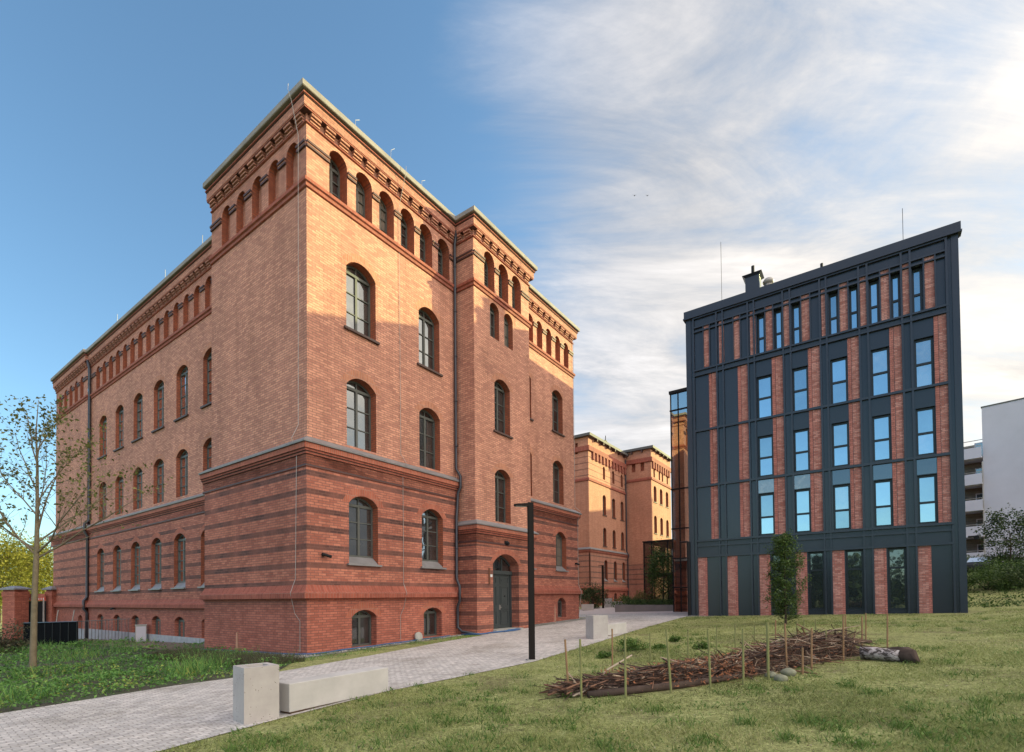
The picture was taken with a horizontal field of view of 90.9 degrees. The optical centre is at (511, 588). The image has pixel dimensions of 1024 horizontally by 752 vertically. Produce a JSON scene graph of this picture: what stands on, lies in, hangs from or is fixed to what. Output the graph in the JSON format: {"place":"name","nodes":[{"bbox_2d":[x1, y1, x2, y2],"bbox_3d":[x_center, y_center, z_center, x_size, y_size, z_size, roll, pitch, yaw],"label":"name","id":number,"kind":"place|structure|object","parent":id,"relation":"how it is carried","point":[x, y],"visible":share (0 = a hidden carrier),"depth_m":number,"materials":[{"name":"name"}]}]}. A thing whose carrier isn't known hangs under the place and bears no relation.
{"place":"outdoors","nodes":[
{"label":"outdoors","id":0,"kind":"place"},
{"bbox_2d":[78,639,203,649],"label":"wing paving","id":1,"kind":"structure","parent":0,"point":[171,646],"depth_m":25.38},
{"bbox_2d":[78,618,128,642],"bbox_3d":[-23.518,2.563,29.873,3.445,1.561,0.036,0,-1,-28],"label":"metal railing","id":2,"kind":"object","parent":1,"relation":"on","point":[105,629],"visible":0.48,"depth_m":29.65,"materials":[{"name":"grey metal"}]},
{"bbox_2d":[0,606,687,751],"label":"path","id":3,"kind":"structure","parent":0,"point":[156,719],"depth_m":9.59,"materials":[{"name":"grey stone"}]},
{"bbox_2d":[233,662,278,724],"bbox_3d":[-3.894,1.588,7.672,0.470,0.830,0.500,-2,-1,44],"label":"litter bin","id":4,"kind":"object","parent":3,"relation":"on","point":[255,692],"visible":0.98,"depth_m":7.51,"materials":[{"name":"concrete"}]},
{"bbox_2d":[279,666,387,713],"bbox_3d":[-3.069,1.829,8.841,0.360,0.640,2.100,-1,-1,32],"label":"bench","id":5,"kind":"object","parent":3,"relation":"on","point":[300,694],"visible":0.75,"depth_m":8.51,"materials":[{"name":"concrete"}]},
{"bbox_2d":[586,615,607,638],"bbox_3d":[3.100,1.418,18.418,0.620,0.860,0.520,0,-1,-23],"label":"litter bin","id":6,"kind":"object","parent":3,"relation":"on","point":[596,626],"visible":0.98,"depth_m":18.20,"materials":[{"name":"concrete"}]},
{"bbox_2d":[0,572,1023,751],"bbox_3d":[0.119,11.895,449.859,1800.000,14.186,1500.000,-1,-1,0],"label":"lawn ground","id":7,"kind":"structure","parent":0,"point":[906,636],"depth_m":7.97,"materials":[{"name":"green plant"}]},
{"bbox_2d":[0,586,31,639],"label":"gate pillar","id":8,"kind":"structure","parent":7,"relation":"on","point":[15,602],"depth_m":36.97,"materials":[{"name":"red brick"}]},
{"bbox_2d":[0,529,50,613],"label":"broadleaf tree","id":9,"kind":"object","parent":7,"relation":"on","point":[6,563],"visible":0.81,"depth_m":71.83,"materials":[{"name":"green plant"}]},
{"bbox_2d":[0,523,52,621],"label":"broadleaf tree","id":10,"kind":"object","parent":7,"relation":"on","point":[48,581],"visible":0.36,"depth_m":78.14,"materials":[{"name":"green plant"}]},
{"bbox_2d":[29,594,45,622],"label":"metal gate","id":11,"kind":"structure","parent":7,"relation":"on","point":[41,607],"depth_m":38.17,"materials":[{"name":"black metal"}]},
{"bbox_2d":[42,586,56,621],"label":"gate pillar","id":12,"kind":"structure","parent":7,"relation":"on","point":[50,592],"depth_m":38.46,"materials":[{"name":"red brick"}]},
{"bbox_2d":[0,635,298,712],"bbox_3d":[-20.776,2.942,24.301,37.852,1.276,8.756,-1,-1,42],"label":"bed groundcover","id":13,"kind":"object","parent":7,"relation":"on","point":[94,663],"visible":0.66,"depth_m":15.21,"materials":[{"name":"green plant"}]},
{"bbox_2d":[0,618,37,652],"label":"shrub","id":14,"kind":"object","parent":13,"relation":"on","point":[7,642],"visible":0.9,"depth_m":25.01,"materials":[{"name":"green plant"}]},
{"bbox_2d":[23,621,77,644],"bbox_3d":[-27.373,2.778,29.796,7.487,1.771,0.070,-1,-1,29],"label":"sheet fence","id":15,"kind":"object","parent":13,"relation":"on","point":[64,631],"visible":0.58,"depth_m":29.37,"materials":[{"name":"black metal"}]},
{"bbox_2d":[0,391,173,669],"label":"young tree","id":16,"kind":"object","parent":13,"relation":"on","point":[36,548],"visible":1,"depth_m":16.33,"materials":[{"name":"green plant"}]},
{"bbox_2d":[0,656,280,711],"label":"ground cover plants","id":17,"kind":"object","parent":13,"relation":"on","point":[70,671],"visible":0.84,"depth_m":11.92,"materials":[{"name":"green plant"}]},
{"bbox_2d":[135,624,146,641],"bbox_3d":[-20.845,2.597,28.305,0.540,1.100,0.400,0,-1,-37],"label":"utility cabinet","id":18,"kind":"object","parent":13,"relation":"on","point":[140,630],"visible":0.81,"depth_m":28.15,"materials":[{"name":"metal"}]},
{"bbox_2d":[137,646,308,666],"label":"ground cover plants","id":19,"kind":"object","parent":13,"relation":"on","point":[286,657],"visible":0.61,"depth_m":15.93,"materials":[{"name":"green plant"}]},
{"bbox_2d":[284,634,479,664],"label":"path edge grass","id":20,"kind":"structure","parent":13,"relation":"on","point":[345,654],"depth_m":17.47,"materials":[{"name":"green plant"}]},
{"bbox_2d":[48,78,582,654],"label":"brick building","id":21,"kind":"structure","parent":7,"relation":"on","point":[322,374],"depth_m":21.44,"materials":[{"name":"brick"}]},
{"bbox_2d":[110,546,120,591],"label":"window","id":22,"kind":"structure","parent":21,"relation":"in","point":[118,588],"depth_m":31.98,"materials":[{"name":"grey glass"}]},
{"bbox_2d":[113,407,123,451],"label":"window","id":23,"kind":"structure","parent":21,"relation":"in","point":[121,414],"depth_m":32.19,"materials":[{"name":"grey glass"}]},
{"bbox_2d":[128,543,139,590],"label":"window","id":24,"kind":"structure","parent":21,"relation":"in","point":[137,548],"depth_m":30.17,"materials":[{"name":"grey glass"}]},
{"bbox_2d":[131,395,142,442],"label":"window","id":25,"kind":"structure","parent":21,"relation":"in","point":[140,401],"depth_m":30.45,"materials":[{"name":"grey glass"}]},
{"bbox_2d":[148,539,161,589],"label":"window","id":26,"kind":"structure","parent":21,"relation":"in","point":[157,586],"depth_m":28.44,"materials":[{"name":"grey glass"}]},
{"bbox_2d":[151,382,164,432],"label":"window","id":27,"kind":"structure","parent":21,"relation":"in","point":[161,387],"depth_m":28.62,"materials":[{"name":"grey paint"}]},
{"bbox_2d":[157,460,163,502],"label":"window","id":28,"kind":"structure","parent":21,"relation":"in","point":[160,468],"depth_m":28.62,"materials":[{"name":"grey glass"}]},
{"bbox_2d":[171,534,185,588],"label":"window","id":29,"kind":"structure","parent":21,"relation":"in","point":[182,540],"depth_m":26.64,"materials":[{"name":"grey glass"}]},
{"bbox_2d":[173,367,188,421],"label":"window","id":30,"kind":"structure","parent":21,"relation":"in","point":[184,375],"depth_m":26.88,"materials":[{"name":"grey glass"}]},
{"bbox_2d":[180,450,187,496],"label":"window","id":31,"kind":"structure","parent":21,"relation":"in","point":[184,457],"depth_m":26.82,"materials":[{"name":"grey glass"}]},
{"bbox_2d":[200,352,211,408],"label":"window","id":32,"kind":"structure","parent":21,"relation":"in","point":[209,361],"depth_m":25.17,"materials":[{"name":"grey glass"}]},
{"bbox_2d":[329,159,339,199],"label":"window","id":33,"kind":"structure","parent":21,"relation":"in","point":[334,174],"depth_m":18.85,"materials":[{"name":"grey glass"}]},
{"bbox_2d":[347,381,370,450],"bbox_3d":[-5.974,-6.584,19.318,0.090,2.640,1.360,-1,-1,36],"label":"window","id":34,"kind":"structure","parent":21,"relation":"in","point":[358,398],"depth_m":19.42,"materials":[{"name":"grey glass"}]},
{"bbox_2d":[356,180,364,217],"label":"window","id":35,"kind":"structure","parent":21,"relation":"in","point":[360,194],"depth_m":19.81,"materials":[{"name":"grey glass"}]},
{"bbox_2d":[352,610,370,646],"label":"window","id":36,"kind":"structure","parent":21,"relation":"in","point":[361,620],"depth_m":19.23,"materials":[{"name":"grey glass"}]},
{"bbox_2d":[344,265,379,344],"bbox_3d":[-5.855,-10.937,19.280,0.490,2.780,1.600,-1,-1,36],"label":"window","id":37,"kind":"structure","parent":21,"relation":"in","point":[357,286],"depth_m":19.45,"materials":[{"name":"grey glass"}]},
{"bbox_2d":[347,497,381,566],"bbox_3d":[-5.684,-2.138,19.051,0.510,2.625,1.540,-1,-1,36],"label":"window","id":38,"kind":"structure","parent":21,"relation":"in","point":[360,511],"depth_m":19.22,"materials":[{"name":"grey glass"}]},
{"bbox_2d":[379,199,386,234],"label":"window","id":39,"kind":"structure","parent":21,"relation":"in","point":[382,208],"depth_m":20.72,"materials":[{"name":"grey glass"}]},
{"bbox_2d":[419,409,434,469],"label":"window","id":40,"kind":"structure","parent":21,"relation":"in","point":[426,421],"depth_m":22.41,"materials":[{"name":"grey glass"}]},
{"bbox_2d":[417,309,442,376],"bbox_3d":[-3.751,-10.905,22.225,0.490,2.780,1.510,-1,-1,36],"label":"window","id":41,"kind":"structure","parent":21,"relation":"in","point":[426,326],"depth_m":22.45,"materials":[{"name":"grey glass"}]},
{"bbox_2d":[424,608,436,636],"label":"window","id":42,"kind":"structure","parent":21,"relation":"in","point":[430,621],"depth_m":22.23,"materials":[{"name":"grey glass"}]},
{"bbox_2d":[421,510,446,569],"bbox_3d":[-3.563,-2.146,22.020,0.510,2.625,1.500,-1,-1,36],"label":"window","id":43,"kind":"structure","parent":21,"relation":"in","point":[429,519],"depth_m":22.26,"materials":[{"name":"grey glass"}]},
{"bbox_2d":[495,471,505,522],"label":"window","id":44,"kind":"structure","parent":21,"relation":"in","point":[500,513],"depth_m":24.91,"materials":[{"name":"grey glass"}]},
{"bbox_2d":[493,556,511,627],"bbox_3d":[-0.669,0.172,24.734,0.160,3.620,2.120,-1,-1,36],"label":"door","id":45,"kind":"structure","parent":21,"relation":"in","point":[502,585],"depth_m":25.00,"materials":[{"name":"green paint"}]},
{"bbox_2d":[493,381,512,438],"bbox_3d":[-0.587,-8.801,24.701,0.490,2.720,1.510,-1,-1,36],"label":"window","id":46,"kind":"structure","parent":21,"relation":"in","point":[499,394],"depth_m":24.99,"materials":[{"name":"grey glass"}]},
{"bbox_2d":[553,462,558,503],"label":"window","id":47,"kind":"structure","parent":21,"relation":"in","point":[555,468],"depth_m":31.54,"materials":[{"name":"grey glass"}]},
{"bbox_2d":[551,392,564,436],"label":"window","id":48,"kind":"structure","parent":21,"relation":"in","point":[554,398],"depth_m":31.57,"materials":[{"name":"grey glass"}]},
{"bbox_2d":[556,533,568,571],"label":"window","id":49,"kind":"structure","parent":21,"relation":"in","point":[559,567],"depth_m":31.46,"materials":[{"name":"grey paint"}]},
{"bbox_2d":[230,635,461,657],"bbox_3d":[-7.703,2.355,21.740,8.350,0.407,8.350,-1,-1,36],"label":"gravel strip","id":50,"kind":"object","parent":7,"relation":"on","point":[367,647],"visible":0.3,"depth_m":18.35,"materials":[{"name":"grey gravel"}]},
{"bbox_2d":[211,635,450,654],"bbox_3d":[-7.561,2.280,19.322,10.404,0.406,5.058,0,-1,-8],"label":"curb","id":51,"kind":"object","parent":50,"relation":"on","point":[348,648],"visible":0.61,"depth_m":18.46,"materials":[{"name":"grey concrete"}]},
{"bbox_2d":[514,502,537,660],"bbox_3d":[0.359,-0.077,13.125,0.567,4.320,0.276,0,-1,-12],"label":"street lamp","id":52,"kind":"object","parent":7,"relation":"on","point":[531,592],"visible":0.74,"depth_m":13.09,"materials":[{"name":"black metal"}]},
{"bbox_2d":[579,579,610,608],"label":"shrub","id":53,"kind":"object","parent":7,"relation":"on","point":[590,595],"visible":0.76,"depth_m":49.82,"materials":[{"name":"green plant"}]},
{"bbox_2d":[608,622,626,635],"bbox_3d":[3.905,1.686,19.736,0.400,0.610,2.050,-1,-1,35],"label":"bench","id":54,"kind":"object","parent":7,"relation":"on","point":[618,627],"visible":0.46,"depth_m":19.70,"materials":[{"name":"concrete"}]},
{"bbox_2d":[574,432,670,606],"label":"brick building","id":55,"kind":"structure","parent":7,"relation":"on","point":[622,500],"depth_m":64.87,"materials":[{"name":"brick"}]},
{"bbox_2d":[613,636,653,651],"bbox_3d":[3.395,1.643,14.214,1.177,0.615,0.885,-1,-1,0],"label":"weed plant","id":56,"kind":"object","parent":7,"relation":"on","point":[633,644],"visible":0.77,"depth_m":14.07,"materials":[{"name":"green plant"}]},
{"bbox_2d":[669,387,688,611],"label":"glass stair tower","id":57,"kind":"structure","parent":7,"relation":"on","point":[679,465],"depth_m":35.41,"materials":[{"name":"clear"}]},
{"bbox_2d":[532,623,889,700],"bbox_3d":[4.513,1.298,9.925,8.925,1.014,2.022,0,-1,-25],"label":"brush pile","id":58,"kind":"object","parent":7,"relation":"on","point":[694,671],"visible":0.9,"depth_m":9.15,"materials":[{"name":"brown plant"}]},
{"bbox_2d":[766,622,769,679],"bbox_3d":[4.579,1.189,9.012,0.048,1.154,0.070,-1,-1,13],"label":"wooden stake","id":59,"kind":"object","parent":7,"relation":"on","point":[767,650],"visible":0.84,"depth_m":8.99,"materials":[{"name":"brown wood"}]},
{"bbox_2d":[760,528,814,623],"bbox_3d":[11.541,-0.418,20.965,2.234,4.048,1.932,-1,-1,0],"label":"conical tree","id":60,"kind":"object","parent":7,"relation":"on","point":[782,549],"visible":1,"depth_m":20.81,"materials":[{"name":"green plant"}]},
{"bbox_2d":[680,208,980,615],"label":"modern building","id":61,"kind":"structure","parent":7,"relation":"on","point":[825,414],"depth_m":25.84,"materials":[{"name":"metal"}]},
{"bbox_2d":[757,315,764,352],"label":"window","id":62,"kind":"structure","parent":61,"relation":"in","point":[760,319],"depth_m":28.11,"materials":[{"name":"blue glass"}]},
{"bbox_2d":[757,375,771,417],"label":"window","id":63,"kind":"structure","parent":61,"relation":"in","point":[764,384],"depth_m":27.93,"materials":[{"name":"blue glass"}]},
{"bbox_2d":[758,435,773,476],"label":"window","id":64,"kind":"structure","parent":61,"relation":"in","point":[765,443],"depth_m":27.86,"materials":[{"name":"blue glass"}]},
{"bbox_2d":[759,493,774,535],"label":"window","id":65,"kind":"structure","parent":61,"relation":"in","point":[766,501],"depth_m":27.80,"materials":[{"name":"blue glass"}]},
{"bbox_2d":[774,309,781,348],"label":"window","id":66,"kind":"structure","parent":61,"relation":"in","point":[778,314],"depth_m":27.61,"materials":[{"name":"blue glass"}]},
{"bbox_2d":[792,304,800,343],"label":"window","id":67,"kind":"structure","parent":61,"relation":"in","point":[795,309],"depth_m":27.11,"materials":[{"name":"blue glass"}]},
{"bbox_2d":[792,366,808,410],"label":"window","id":68,"kind":"structure","parent":61,"relation":"in","point":[800,375],"depth_m":26.92,"materials":[{"name":"blue glass"}]},
{"bbox_2d":[793,429,809,471],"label":"window","id":69,"kind":"structure","parent":61,"relation":"in","point":[801,450],"depth_m":26.86,"materials":[{"name":"blue glass"}]},
{"bbox_2d":[795,489,810,532],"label":"window","id":70,"kind":"structure","parent":61,"relation":"in","point":[802,497],"depth_m":26.79,"materials":[{"name":"blue glass"}]},
{"bbox_2d":[808,551,824,609],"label":"window","id":71,"kind":"structure","parent":61,"relation":"in","point":[816,559],"depth_m":26.43,"materials":[{"name":"black glass"}]},
{"bbox_2d":[829,293,838,334],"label":"window","id":72,"kind":"structure","parent":61,"relation":"in","point":[833,298],"depth_m":26.13,"materials":[{"name":"blue glass"}]},
{"bbox_2d":[830,357,847,403],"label":"window","id":73,"kind":"structure","parent":61,"relation":"in","point":[838,367],"depth_m":25.91,"materials":[{"name":"blue glass"}]},
{"bbox_2d":[832,422,849,466],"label":"window","id":74,"kind":"structure","parent":61,"relation":"in","point":[840,431],"depth_m":25.85,"materials":[{"name":"blue glass"}]},
{"bbox_2d":[833,484,850,529],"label":"window","id":75,"kind":"structure","parent":61,"relation":"in","point":[841,493],"depth_m":25.78,"materials":[{"name":"blue glass"}]},
{"bbox_2d":[849,287,857,328],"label":"window","id":76,"kind":"structure","parent":61,"relation":"in","point":[853,292],"depth_m":25.63,"materials":[{"name":"blue glass"}]},
{"bbox_2d":[846,549,864,609],"bbox_3d":[17.336,-0.423,25.468,0.743,3.027,0.090,-1,-1,36],"label":"window","id":77,"kind":"structure","parent":61,"relation":"in","point":[854,558],"depth_m":25.47,"materials":[{"name":"black glass"}]},
{"bbox_2d":[869,280,879,323],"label":"window","id":78,"kind":"structure","parent":61,"relation":"in","point":[873,286],"depth_m":25.13,"materials":[{"name":"blue glass"}]},
{"bbox_2d":[871,347,889,395],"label":"window","id":79,"kind":"structure","parent":61,"relation":"in","point":[880,373],"depth_m":24.92,"materials":[{"name":"blue glass"}]},
{"bbox_2d":[872,414,891,461],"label":"window","id":80,"kind":"structure","parent":61,"relation":"in","point":[881,425],"depth_m":24.85,"materials":[{"name":"blue glass"}]},
{"bbox_2d":[874,479,892,526],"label":"window","id":81,"kind":"structure","parent":61,"relation":"in","point":[883,500],"depth_m":24.80,"materials":[{"name":"blue glass"}]},
{"bbox_2d":[891,274,900,317],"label":"window","id":82,"kind":"structure","parent":61,"relation":"in","point":[895,280],"depth_m":24.64,"materials":[{"name":"blue glass"}]},
{"bbox_2d":[887,547,907,609],"bbox_3d":[18.719,-0.455,24.481,0.726,3.027,0.090,-1,-1,36],"label":"window","id":83,"kind":"structure","parent":61,"relation":"in","point":[897,566],"depth_m":24.48,"materials":[{"name":"black glass"}]},
{"bbox_2d":[912,267,922,311],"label":"window","id":84,"kind":"structure","parent":61,"relation":"in","point":[917,302],"depth_m":24.16,"materials":[{"name":"blue glass"}]},
{"bbox_2d":[914,337,933,386],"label":"window","id":85,"kind":"structure","parent":61,"relation":"in","point":[923,348],"depth_m":23.94,"materials":[{"name":"blue glass"}]},
{"bbox_2d":[916,406,935,455],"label":"window","id":86,"kind":"structure","parent":61,"relation":"in","point":[925,417],"depth_m":23.88,"materials":[{"name":"blue glass"}]},
{"bbox_2d":[917,474,937,523],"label":"window","id":87,"kind":"structure","parent":61,"relation":"in","point":[927,484],"depth_m":23.83,"materials":[{"name":"blue glass"}]},
{"bbox_2d":[859,647,899,660],"bbox_3d":[7.730,1.385,10.575,0.294,0.268,0.753,0,-1,-34],"label":"birch log","id":88,"kind":"object","parent":7,"relation":"on","point":[882,654],"visible":0.93,"depth_m":10.50,"materials":[{"name":"grey wood"}]},
{"bbox_2d":[888,646,919,663],"bbox_3d":[7.999,1.377,10.350,0.408,0.369,0.895,-1,-1,9],"label":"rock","id":89,"kind":"object","parent":7,"relation":"on","point":[907,654],"visible":0.76,"depth_m":10.09,"materials":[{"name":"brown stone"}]},
{"bbox_2d":[964,397,1023,572],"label":"apartment block","id":90,"kind":"structure","parent":7,"relation":"on","point":[994,468],"depth_m":53.51,"materials":[{"name":"paint"}]},
{"bbox_2d":[967,566,1022,591],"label":"hedge","id":91,"kind":"object","parent":7,"relation":"on","point":[985,578],"visible":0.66,"depth_m":34.27,"materials":[{"name":"green plant"}]},
{"bbox_2d":[967,576,1023,607],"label":"bank undergrowth","id":92,"kind":"object","parent":7,"relation":"on","point":[985,604],"visible":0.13,"depth_m":30.24,"materials":[{"name":"green plant"}]},
{"bbox_2d":[967,555,1023,578],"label":"hedge","id":93,"kind":"object","parent":7,"relation":"on","point":[999,563],"visible":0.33,"depth_m":40.05,"materials":[{"name":"green plant"}]},
{"bbox_2d":[971,502,1023,567],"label":"broadleaf tree","id":94,"kind":"object","parent":7,"relation":"on","point":[1001,526],"visible":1,"depth_m":43.17,"materials":[{"name":"green plant"}]},
{"bbox_2d":[974,563,1023,589],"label":"hedge","id":95,"kind":"object","parent":7,"relation":"on","point":[1018,570],"visible":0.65,"depth_m":33.85,"materials":[{"name":"green plant"}]},
{"bbox_2d":[977,548,1023,570],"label":"shrub","id":96,"kind":"object","parent":7,"relation":"on","point":[1013,557],"visible":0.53,"depth_m":43.51,"materials":[{"name":"green plant"}]},
{"bbox_2d":[0,0,1023,587],"label":"sky","id":97,"kind":"structure","parent":0,"point":[784,139],"materials":[{"name":"blue"}]},
{"bbox_2d":[579,602,687,613],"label":"courtyard paving","id":98,"kind":"structure","parent":0,"point":[606,610],"depth_m":39.64,"materials":[{"name":"grey stone"}]},
{"bbox_2d":[615,604,672,611],"bbox_3d":[14.249,1.742,41.062,8.550,0.920,9.000,-1,-1,36],"label":"planter","id":99,"kind":"object","parent":98,"relation":"on","point":[631,608],"visible":0.41,"depth_m":38.62,"materials":[{"name":"grey concrete"}]},
{"bbox_2d":[620,599,672,604],"bbox_3d":[12.569,1.099,38.769,8.120,0.587,2.821,-1,-1,36],"label":"hedge planting","id":100,"kind":"object","parent":99,"relation":"on","point":[646,602],"visible":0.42,"depth_m":39.39,"materials":[{"name":"green plant"}]},
{"bbox_2d":[640,538,672,600],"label":"broadleaf tree","id":101,"kind":"object","parent":99,"relation":"in","point":[657,559],"visible":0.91,"depth_m":40.26,"materials":[{"name":"green plant"}]},
{"bbox_2d":[642,539,672,602],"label":"glass link","id":102,"kind":"object","parent":98,"relation":"on","point":[666,543],"visible":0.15,"depth_m":46.37,"materials":[{"name":"black glass"}]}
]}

